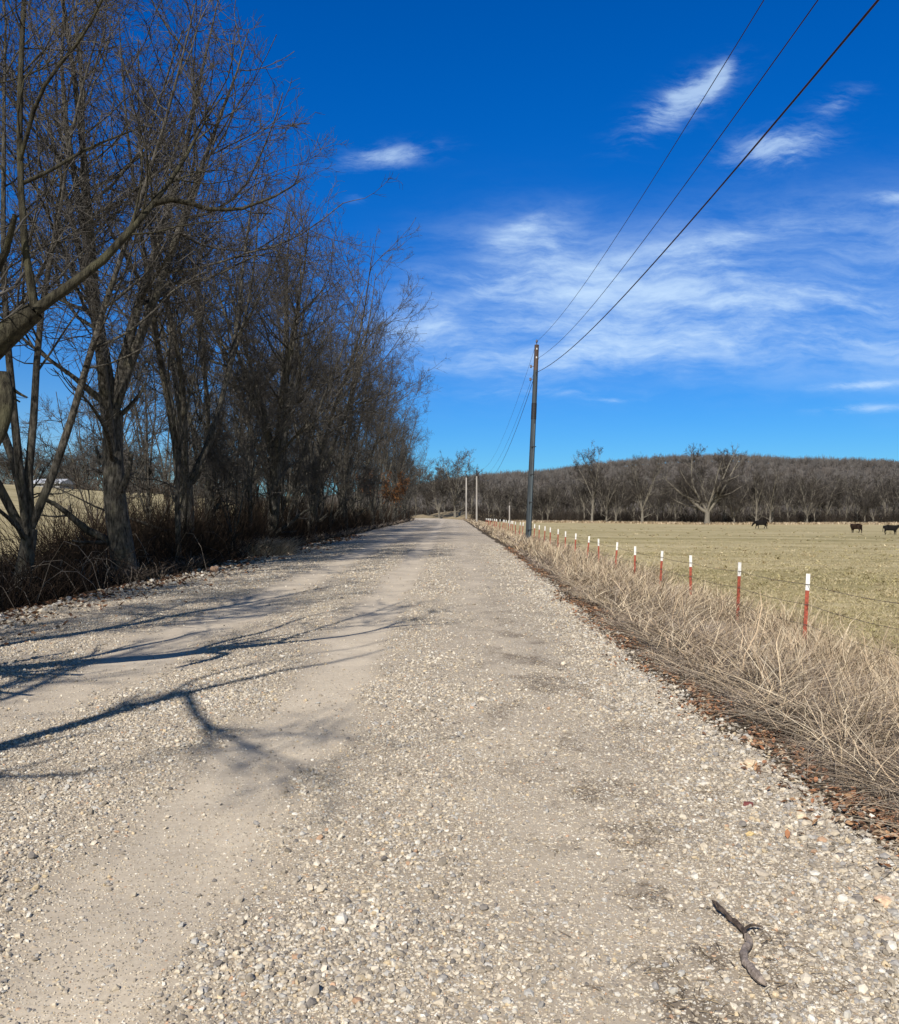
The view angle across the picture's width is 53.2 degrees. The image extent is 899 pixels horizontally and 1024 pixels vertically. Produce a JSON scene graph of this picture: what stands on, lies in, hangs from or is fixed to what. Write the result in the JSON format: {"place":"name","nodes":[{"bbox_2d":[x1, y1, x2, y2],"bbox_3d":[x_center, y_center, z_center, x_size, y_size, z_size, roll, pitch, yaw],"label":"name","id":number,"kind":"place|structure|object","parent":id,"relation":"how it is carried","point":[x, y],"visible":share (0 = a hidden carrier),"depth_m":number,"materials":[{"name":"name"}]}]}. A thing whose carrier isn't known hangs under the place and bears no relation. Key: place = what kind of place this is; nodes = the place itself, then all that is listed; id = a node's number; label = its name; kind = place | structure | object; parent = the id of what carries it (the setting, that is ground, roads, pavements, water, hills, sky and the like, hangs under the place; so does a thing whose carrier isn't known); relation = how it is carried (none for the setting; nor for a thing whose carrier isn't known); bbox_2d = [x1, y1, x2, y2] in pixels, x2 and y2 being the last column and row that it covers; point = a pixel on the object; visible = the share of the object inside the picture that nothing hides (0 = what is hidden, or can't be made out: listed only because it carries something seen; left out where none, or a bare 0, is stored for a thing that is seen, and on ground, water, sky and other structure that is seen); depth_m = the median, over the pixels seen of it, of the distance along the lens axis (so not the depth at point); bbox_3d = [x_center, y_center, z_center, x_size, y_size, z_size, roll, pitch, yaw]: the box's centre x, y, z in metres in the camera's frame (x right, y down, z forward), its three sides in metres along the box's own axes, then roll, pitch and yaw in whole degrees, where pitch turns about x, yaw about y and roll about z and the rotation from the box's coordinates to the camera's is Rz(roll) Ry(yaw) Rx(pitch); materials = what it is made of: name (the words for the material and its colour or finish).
{"place":"outdoors","nodes":[
{"label":"outdoors","id":0,"kind":"place"},
{"bbox_2d":[76,518,415,588],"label":"verge grass","id":1,"kind":"structure","parent":0,"point":[284,546],"depth_m":31.15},
{"bbox_2d":[0,518,898,1023],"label":"road","id":2,"kind":"structure","parent":0,"point":[358,648],"depth_m":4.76,"materials":[{"name":"gravel"}]},
{"bbox_2d":[0,534,898,903],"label":"leaf litter","id":3,"kind":"object","parent":2,"relation":"on","point":[882,816],"visible":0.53,"depth_m":7.53,"materials":[{"name":"plant"}]},
{"bbox_2d":[256,611,898,1023],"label":"twig litter","id":4,"kind":"object","parent":2,"relation":"on","point":[644,875],"visible":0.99,"depth_m":3.67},
{"bbox_2d":[712,900,767,985],"bbox_3d":[1.088,1.546,3.252,0.147,0.039,0.628,0,0,5],"label":"stick","id":5,"kind":"object","parent":2,"relation":"on","point":[752,970],"visible":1,"depth_m":3.17,"materials":[{"name":"wood"}]},
{"bbox_2d":[874,894,890,906],"bbox_3d":[1.742,1.562,3.605,0.074,0.046,0.051,0,0,4],"label":"rock","id":6,"kind":"object","parent":2,"relation":"on","point":[881,898],"visible":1,"depth_m":3.59,"materials":[{"name":"stone"}]},
{"bbox_2d":[0,484,898,853],"bbox_3d":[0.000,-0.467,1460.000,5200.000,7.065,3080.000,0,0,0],"label":"ground","id":7,"kind":"structure","parent":0,"point":[872,534],"depth_m":55.74,"materials":[{"name":"plant"}]},
{"bbox_2d":[0,444,36,484],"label":"pasture edge tree","id":8,"kind":"object","parent":7,"relation":"on","point":[8,471],"visible":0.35,"depth_m":176.61,"materials":[{"name":"grey plant"}]},
{"bbox_2d":[21,443,48,480],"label":"pasture edge tree","id":9,"kind":"object","parent":7,"relation":"on","point":[38,466],"visible":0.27,"depth_m":194.67,"materials":[{"name":"grey plant"}]},
{"bbox_2d":[9,326,184,535],"bbox_3d":[-14.470,-2.862,36.728,6.119,10.563,6.066,0,0,5],"label":"slim tree","id":10,"kind":"object","parent":7,"relation":"on","point":[73,467],"visible":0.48,"depth_m":36.64,"materials":[{"name":"brown plant"}]},
{"bbox_2d":[45,357,168,511],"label":"slim tree","id":11,"kind":"object","parent":7,"relation":"on","point":[131,487],"visible":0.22,"depth_m":41.90,"materials":[{"name":"brown plant"}]},
{"bbox_2d":[55,319,174,507],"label":"slim tree","id":12,"kind":"object","parent":7,"relation":"on","point":[126,416],"visible":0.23,"depth_m":33.46,"materials":[{"name":"brown plant"}]},
{"bbox_2d":[0,0,300,468],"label":"leaning tree","id":13,"kind":"object","parent":7,"relation":"on","point":[19,323],"visible":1,"depth_m":7.17,"materials":[{"name":"brown plant"}]},
{"bbox_2d":[47,289,254,530],"bbox_3d":[-9.624,-2.545,29.428,5.668,9.785,5.619,0,0,7],"label":"slim tree","id":14,"kind":"object","parent":7,"relation":"on","point":[138,442],"visible":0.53,"depth_m":29.54,"materials":[{"name":"brown plant"}]},
{"bbox_2d":[89,219,218,562],"bbox_3d":[-8.036,-3.004,25.495,3.251,10.385,4.705,0,0,26],"label":"slim tree","id":15,"kind":"object","parent":7,"relation":"on","point":[177,474],"visible":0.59,"depth_m":25.47,"materials":[{"name":"brown plant"}]},
{"bbox_2d":[0,0,323,595],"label":"roadside tree","id":16,"kind":"object","parent":7,"relation":"on","point":[24,523],"visible":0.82,"depth_m":17.73,"materials":[{"name":"brown plant"}]},
{"bbox_2d":[117,291,211,514],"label":"slim tree","id":17,"kind":"object","parent":7,"relation":"on","point":[148,466],"visible":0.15,"depth_m":39.41,"materials":[{"name":"brown plant"}]},
{"bbox_2d":[0,0,350,550],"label":"roadside tree","id":18,"kind":"object","parent":7,"relation":"on","point":[198,466],"visible":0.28,"depth_m":28.35,"materials":[{"name":"brown plant"}]},
{"bbox_2d":[0,465,355,511],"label":"hedgerow","id":19,"kind":"object","parent":7,"relation":"on","point":[97,488],"visible":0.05,"depth_m":179.59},
{"bbox_2d":[144,340,223,506],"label":"slim tree","id":20,"kind":"object","parent":7,"relation":"on","point":[163,468],"visible":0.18,"depth_m":44.89,"materials":[{"name":"brown plant"}]},
{"bbox_2d":[162,350,222,515],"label":"slim tree","id":21,"kind":"object","parent":7,"relation":"on","point":[211,404],"visible":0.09,"depth_m":56.12,"materials":[{"name":"brown plant"}]},
{"bbox_2d":[133,336,252,512],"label":"slim tree","id":22,"kind":"object","parent":7,"relation":"on","point":[190,435],"visible":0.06,"depth_m":47.29,"materials":[{"name":"brown plant"}]},
{"bbox_2d":[85,65,313,536],"bbox_3d":[-9.384,-6.090,32.967,7.884,16.944,8.382,0,0,27],"label":"roadside tree","id":23,"kind":"object","parent":7,"relation":"on","point":[206,391],"visible":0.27,"depth_m":33.23,"materials":[{"name":"brown plant"}]},
{"bbox_2d":[0,0,402,575],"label":"roadside tree","id":24,"kind":"object","parent":7,"relation":"on","point":[110,396],"visible":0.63,"depth_m":21.83,"materials":[{"name":"brown plant"}]},
{"bbox_2d":[0,472,421,624],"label":"undergrowth","id":25,"kind":"object","parent":7,"relation":"on","point":[63,563],"visible":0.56,"depth_m":26.07,"materials":[{"name":"plant"}]},
{"bbox_2d":[151,312,298,521],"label":"slim tree","id":26,"kind":"object","parent":7,"relation":"on","point":[267,416],"visible":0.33,"depth_m":37.68,"materials":[{"name":"brown plant"}]},
{"bbox_2d":[188,385,274,504],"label":"slim tree","id":27,"kind":"object","parent":7,"relation":"on","point":[221,464],"visible":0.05,"depth_m":53.43,"materials":[{"name":"brown plant"}]},
{"bbox_2d":[170,332,313,559],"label":"slim tree","id":28,"kind":"object","parent":7,"relation":"on","point":[220,467],"visible":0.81,"depth_m":30.89,"materials":[{"name":"brown plant"}]},
{"bbox_2d":[145,300,353,518],"bbox_3d":[-12.335,-5.474,55.511,12.864,15.612,8.362,0,0,1],"label":"background tree","id":29,"kind":"object","parent":7,"relation":"on","point":[247,398],"visible":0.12,"depth_m":54.67,"materials":[{"name":"brown plant"}]},
{"bbox_2d":[106,176,404,517],"bbox_3d":[-9.235,-6.623,43.797,10.859,18.180,16.124,0,0,38],"label":"roadside tree","id":30,"kind":"object","parent":7,"relation":"on","point":[288,494],"visible":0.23,"depth_m":44.76,"materials":[{"name":"brown plant"}]},
{"bbox_2d":[140,153,373,537],"bbox_3d":[-8.003,-6.356,38.794,10.895,17.377,11.695,0,0,-32],"label":"roadside tree","id":31,"kind":"object","parent":7,"relation":"on","point":[275,474],"visible":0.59,"depth_m":38.21,"materials":[{"name":"brown plant"}]},
{"bbox_2d":[201,369,317,523],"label":"slim tree","id":32,"kind":"object","parent":7,"relation":"on","point":[266,448],"visible":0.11,"depth_m":46.15,"materials":[{"name":"brown plant"}]},
{"bbox_2d":[215,316,309,538],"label":"slim tree","id":33,"kind":"object","parent":7,"relation":"on","point":[249,487],"visible":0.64,"depth_m":35.89,"materials":[{"name":"brown plant"}]},
{"bbox_2d":[201,327,331,511],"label":"background tree","id":34,"kind":"object","parent":7,"relation":"on","point":[252,418],"visible":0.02,"depth_m":61.23,"materials":[{"name":"brown plant"}]},
{"bbox_2d":[227,369,334,518],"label":"slim tree","id":35,"kind":"object","parent":7,"relation":"on","point":[294,468],"visible":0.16,"depth_m":54.86,"materials":[{"name":"brown plant"}]},
{"bbox_2d":[224,348,343,537],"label":"slim tree","id":36,"kind":"object","parent":7,"relation":"on","point":[314,468],"visible":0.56,"depth_m":41.86,"materials":[{"name":"brown plant"}]},
{"bbox_2d":[273,381,341,510],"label":"slim tree","id":37,"kind":"object","parent":7,"relation":"on","point":[317,459],"visible":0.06,"depth_m":62.63,"materials":[{"name":"brown plant"}]},
{"bbox_2d":[291,355,354,535],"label":"slim tree","id":38,"kind":"object","parent":7,"relation":"on","point":[308,500],"visible":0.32,"depth_m":48.31,"materials":[{"name":"brown plant"}]},
{"bbox_2d":[260,288,396,515],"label":"roadside tree","id":39,"kind":"object","parent":7,"relation":"on","point":[318,439],"visible":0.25,"depth_m":60.30,"materials":[{"name":"brown plant"}]},
{"bbox_2d":[211,203,446,532],"bbox_3d":[-6.871,-7.363,52.510,10.540,19.678,16.215,0,0,-40],"label":"roadside tree","id":40,"kind":"object","parent":7,"relation":"on","point":[316,503],"visible":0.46,"depth_m":51.39,"materials":[{"name":"brown plant"}]},
{"bbox_2d":[292,374,381,533],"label":"slim tree","id":41,"kind":"object","parent":7,"relation":"on","point":[335,476],"visible":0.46,"depth_m":55.57,"materials":[{"name":"brown plant"}]},
{"bbox_2d":[269,300,409,522],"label":"roadside tree","id":42,"kind":"object","parent":7,"relation":"on","point":[364,426],"visible":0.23,"depth_m":68.16,"materials":[{"name":"brown plant"}]},
{"bbox_2d":[327,400,361,527],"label":"slim tree","id":43,"kind":"object","parent":7,"relation":"on","point":[344,498],"visible":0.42,"depth_m":63.88,"materials":[{"name":"brown plant"}]},
{"bbox_2d":[331,413,387,524],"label":"slim tree","id":44,"kind":"object","parent":7,"relation":"on","point":[368,484],"visible":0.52,"depth_m":72.38,"materials":[{"name":"brown plant"}]},
{"bbox_2d":[290,327,437,513],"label":"roadside tree","id":45,"kind":"object","parent":7,"relation":"on","point":[384,432],"visible":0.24,"depth_m":77.30,"materials":[{"name":"brown plant"}]},
{"bbox_2d":[350,423,409,525],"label":"slim tree","id":46,"kind":"object","parent":7,"relation":"on","point":[386,445],"visible":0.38,"depth_m":83.50,"materials":[{"name":"brown plant"}]},
{"bbox_2d":[330,361,434,515],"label":"roadside tree","id":47,"kind":"object","parent":7,"relation":"on","point":[389,459],"visible":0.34,"depth_m":88.93,"materials":[{"name":"brown plant"}]},
{"bbox_2d":[357,443,412,526],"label":"leafy tree","id":48,"kind":"object","parent":7,"relation":"on","point":[397,489],"visible":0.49,"depth_m":94.75,"materials":[{"name":"brown plant"}]},
{"bbox_2d":[363,443,414,517],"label":"slim tree","id":49,"kind":"object","parent":7,"relation":"on","point":[392,479],"visible":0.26,"depth_m":106.28,"materials":[{"name":"brown plant"}]},
{"bbox_2d":[352,367,428,519],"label":"roadside tree","id":50,"kind":"object","parent":7,"relation":"on","point":[396,437],"visible":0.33,"depth_m":101.04,"materials":[{"name":"brown plant"}]},
{"bbox_2d":[354,398,431,520],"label":"roadside tree","id":51,"kind":"object","parent":7,"relation":"on","point":[409,461],"visible":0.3,"depth_m":113.30,"materials":[{"name":"brown plant"}]},
{"bbox_2d":[370,408,419,517],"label":"roadside tree","id":52,"kind":"object","parent":7,"relation":"on","point":[398,457],"visible":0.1,"depth_m":127.02,"materials":[{"name":"brown plant"}]},
{"bbox_2d":[372,437,438,519],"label":"roadside tree","id":53,"kind":"object","parent":7,"relation":"on","point":[425,471],"visible":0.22,"depth_m":142.80,"materials":[{"name":"brown plant"}]},
{"bbox_2d":[397,455,421,519],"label":"slim tree","id":54,"kind":"object","parent":7,"relation":"on","point":[409,492],"visible":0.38,"depth_m":134.73,"materials":[{"name":"brown plant"}]},
{"bbox_2d":[412,460,446,514],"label":"lane end tree","id":55,"kind":"object","parent":7,"relation":"on","point":[427,508],"visible":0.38,"depth_m":249.55,"materials":[{"name":"brown plant"}]},
{"bbox_2d":[419,468,455,517],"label":"tree","id":56,"kind":"object","parent":7,"relation":"on","point":[441,493],"visible":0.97,"depth_m":235.50,"materials":[{"name":"brown plant"}]},
{"bbox_2d":[435,447,483,517],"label":"tree","id":57,"kind":"object","parent":7,"relation":"on","point":[459,470],"visible":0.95,"depth_m":237.24,"materials":[{"name":"brown plant"}]},
{"bbox_2d":[450,477,474,510],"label":"lane end tree","id":58,"kind":"object","parent":7,"relation":"on","point":[463,499],"visible":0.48,"depth_m":267.57,"materials":[{"name":"brown plant"}]},
{"bbox_2d":[461,464,486,509],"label":"tree","id":59,"kind":"object","parent":7,"relation":"on","point":[474,492],"visible":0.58,"depth_m":261.59,"materials":[{"name":"brown plant"}]},
{"bbox_2d":[482,485,500,518],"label":"tree","id":60,"kind":"object","parent":7,"relation":"on","point":[488,497],"visible":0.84,"depth_m":233.92,"materials":[{"name":"brown plant"}]},
{"bbox_2d":[497,482,516,512],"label":"tree","id":61,"kind":"object","parent":7,"relation":"on","point":[508,493],"visible":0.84,"depth_m":243.32,"materials":[{"name":"brown plant"}]},
{"bbox_2d":[501,482,527,511],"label":"tree","id":62,"kind":"object","parent":7,"relation":"on","point":[517,496],"visible":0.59,"depth_m":251.18,"materials":[{"name":"brown plant"}]},
{"bbox_2d":[525,340,538,539],"bbox_3d":[4.757,-3.665,51.960,0.858,12.645,0.479,0,0,0],"label":"utility pole","id":63,"kind":"object","parent":7,"relation":"on","point":[531,474],"visible":0.82,"depth_m":51.87,"materials":[{"name":"wood"}]},
{"bbox_2d":[486,0,763,466],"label":"power line","id":64,"kind":"object","parent":63,"relation":"attached to","point":[665,159],"visible":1,"depth_m":18.34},
{"bbox_2d":[478,0,817,474],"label":"power line","id":65,"kind":"object","parent":63,"relation":"attached to","point":[700,163],"visible":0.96,"depth_m":15.89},
{"bbox_2d":[483,0,878,480],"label":"power line","id":66,"kind":"object","parent":63,"relation":"attached to","point":[821,67],"visible":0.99,"depth_m":13.48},
{"bbox_2d":[532,485,554,519],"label":"tree","id":67,"kind":"object","parent":7,"relation":"on","point":[538,501],"visible":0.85,"depth_m":216.52,"materials":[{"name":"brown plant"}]},
{"bbox_2d":[533,481,564,520],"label":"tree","id":68,"kind":"object","parent":7,"relation":"on","point":[550,502],"visible":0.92,"depth_m":215.77,"materials":[{"name":"grey plant"}]},
{"bbox_2d":[545,477,572,513],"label":"tree","id":69,"kind":"object","parent":7,"relation":"on","point":[561,501],"visible":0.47,"depth_m":244.79,"materials":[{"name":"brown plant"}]},
{"bbox_2d":[566,481,589,517],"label":"tree","id":70,"kind":"object","parent":7,"relation":"on","point":[578,503],"visible":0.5,"depth_m":227.50,"materials":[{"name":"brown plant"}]},
{"bbox_2d":[569,476,596,519],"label":"tree","id":71,"kind":"object","parent":7,"relation":"on","point":[584,492],"visible":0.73,"depth_m":213.93,"materials":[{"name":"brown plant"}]},
{"bbox_2d":[567,441,609,520],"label":"tree","id":72,"kind":"object","parent":7,"relation":"on","point":[591,471],"visible":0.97,"depth_m":208.19,"materials":[{"name":"grey plant"}]},
{"bbox_2d":[586,467,623,521],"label":"tree","id":73,"kind":"object","parent":7,"relation":"on","point":[605,493],"visible":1,"depth_m":205.34,"materials":[{"name":"grey plant"}]},
{"bbox_2d":[599,475,634,520],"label":"tree","id":74,"kind":"object","parent":7,"relation":"on","point":[616,499],"visible":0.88,"depth_m":206.57,"materials":[{"name":"grey plant"}]},
{"bbox_2d":[376,500,898,522],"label":"thicket","id":75,"kind":"object","parent":7,"relation":"on","point":[690,518],"visible":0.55,"depth_m":221.73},
{"bbox_2d":[623,473,651,520],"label":"tree","id":76,"kind":"object","parent":7,"relation":"on","point":[635,497],"visible":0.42,"depth_m":223.88,"materials":[{"name":"grey plant"}]},
{"bbox_2d":[617,452,674,522],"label":"tree","id":77,"kind":"object","parent":7,"relation":"on","point":[635,478],"visible":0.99,"depth_m":205.29,"materials":[{"name":"grey plant"}]},
{"bbox_2d":[642,483,669,520],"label":"tree","id":78,"kind":"object","parent":7,"relation":"on","point":[652,501],"visible":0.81,"depth_m":217.53,"materials":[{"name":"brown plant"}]},
{"bbox_2d":[665,475,693,518],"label":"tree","id":79,"kind":"object","parent":7,"relation":"on","point":[673,501],"visible":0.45,"depth_m":220.19,"materials":[{"name":"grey plant"}]},
{"bbox_2d":[461,518,898,904],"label":"verge grass","id":80,"kind":"structure","parent":7,"relation":"on","point":[835,700],"depth_m":9.66,"materials":[{"name":"plant"}]},
{"bbox_2d":[488,519,898,678],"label":"wire fence","id":81,"kind":"object","parent":7,"relation":"on","point":[807,588],"visible":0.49,"depth_m":16.85,"materials":[{"name":"metal"}]},
{"bbox_2d":[683,470,721,517],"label":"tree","id":82,"kind":"object","parent":7,"relation":"on","point":[709,497],"visible":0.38,"depth_m":220.54,"materials":[{"name":"grey plant"}]},
{"bbox_2d":[658,442,747,524],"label":"oak tree","id":83,"kind":"object","parent":7,"relation":"on","point":[718,492],"visible":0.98,"depth_m":204.87,"materials":[{"name":"brown plant"}]},
{"bbox_2d":[510,519,898,667],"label":"pasture grass","id":84,"kind":"structure","parent":7,"relation":"on","point":[845,611],"depth_m":31.53,"materials":[{"name":"plant"}]},
{"bbox_2d":[719,483,755,522],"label":"tree","id":85,"kind":"object","parent":7,"relation":"on","point":[732,507],"visible":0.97,"depth_m":204.91,"materials":[{"name":"grey plant"}]},
{"bbox_2d":[735,467,767,520],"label":"tree","id":86,"kind":"object","parent":7,"relation":"on","point":[755,487],"visible":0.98,"depth_m":205.74,"materials":[{"name":"grey plant"}]},
{"bbox_2d":[741,461,792,522],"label":"tree","id":87,"kind":"object","parent":7,"relation":"on","point":[776,492],"visible":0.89,"depth_m":206.65,"materials":[{"name":"grey plant"}]},
{"bbox_2d":[775,470,803,520],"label":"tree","id":88,"kind":"object","parent":7,"relation":"on","point":[787,491],"visible":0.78,"depth_m":224.07,"materials":[{"name":"grey plant"}]},
{"bbox_2d":[777,475,808,520],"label":"tree","id":89,"kind":"object","parent":7,"relation":"on","point":[794,496],"visible":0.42,"depth_m":225.85,"materials":[{"name":"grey plant"}]},
{"bbox_2d":[791,471,828,522],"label":"tree","id":90,"kind":"object","parent":7,"relation":"on","point":[803,500],"visible":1,"depth_m":207.10,"materials":[{"name":"grey plant"}]},
{"bbox_2d":[812,473,850,521],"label":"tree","id":91,"kind":"object","parent":7,"relation":"on","point":[835,493],"visible":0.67,"depth_m":228.71,"materials":[{"name":"grey plant"}]},
{"bbox_2d":[827,479,864,520],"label":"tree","id":92,"kind":"object","parent":7,"relation":"on","point":[847,500],"visible":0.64,"depth_m":236.38,"materials":[{"name":"grey plant"}]},
{"bbox_2d":[834,469,865,513],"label":"tree","id":93,"kind":"object","parent":7,"relation":"on","point":[853,479],"visible":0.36,"depth_m":242.51,"materials":[{"name":"grey plant"}]},
{"bbox_2d":[848,476,876,520],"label":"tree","id":94,"kind":"object","parent":7,"relation":"on","point":[855,495],"visible":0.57,"depth_m":220.44,"materials":[{"name":"grey plant"}]},
{"bbox_2d":[849,479,882,521],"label":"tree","id":95,"kind":"object","parent":7,"relation":"on","point":[864,492],"visible":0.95,"depth_m":214.08,"materials":[{"name":"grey plant"}]},
{"bbox_2d":[857,486,889,521],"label":"tree","id":96,"kind":"object","parent":7,"relation":"on","point":[877,504],"visible":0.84,"depth_m":214.13,"materials":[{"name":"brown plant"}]},
{"bbox_2d":[866,469,896,515],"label":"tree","id":97,"kind":"object","parent":7,"relation":"on","point":[884,487],"visible":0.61,"depth_m":246.97,"materials":[{"name":"grey plant"}]},
{"bbox_2d":[879,484,898,520],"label":"tree","id":98,"kind":"object","parent":7,"relation":"on","point":[889,500],"visible":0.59,"depth_m":230.18,"materials":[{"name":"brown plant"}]},
{"bbox_2d":[0,0,898,496],"label":"sky","id":99,"kind":"structure","parent":0,"point":[520,137],"materials":[{"name":"blue"}]},
{"bbox_2d":[356,462,898,517],"bbox_3d":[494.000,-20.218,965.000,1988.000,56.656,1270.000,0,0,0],"label":"hill","id":100,"kind":"structure","parent":0,"point":[745,473],"depth_m":690.62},
{"bbox_2d":[324,452,898,516],"bbox_3d":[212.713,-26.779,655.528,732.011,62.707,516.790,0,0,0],"label":"forest","id":101,"kind":"object","parent":100,"relation":"on","point":[513,477],"visible":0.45,"depth_m":698.84,"materials":[{"name":"plant"}]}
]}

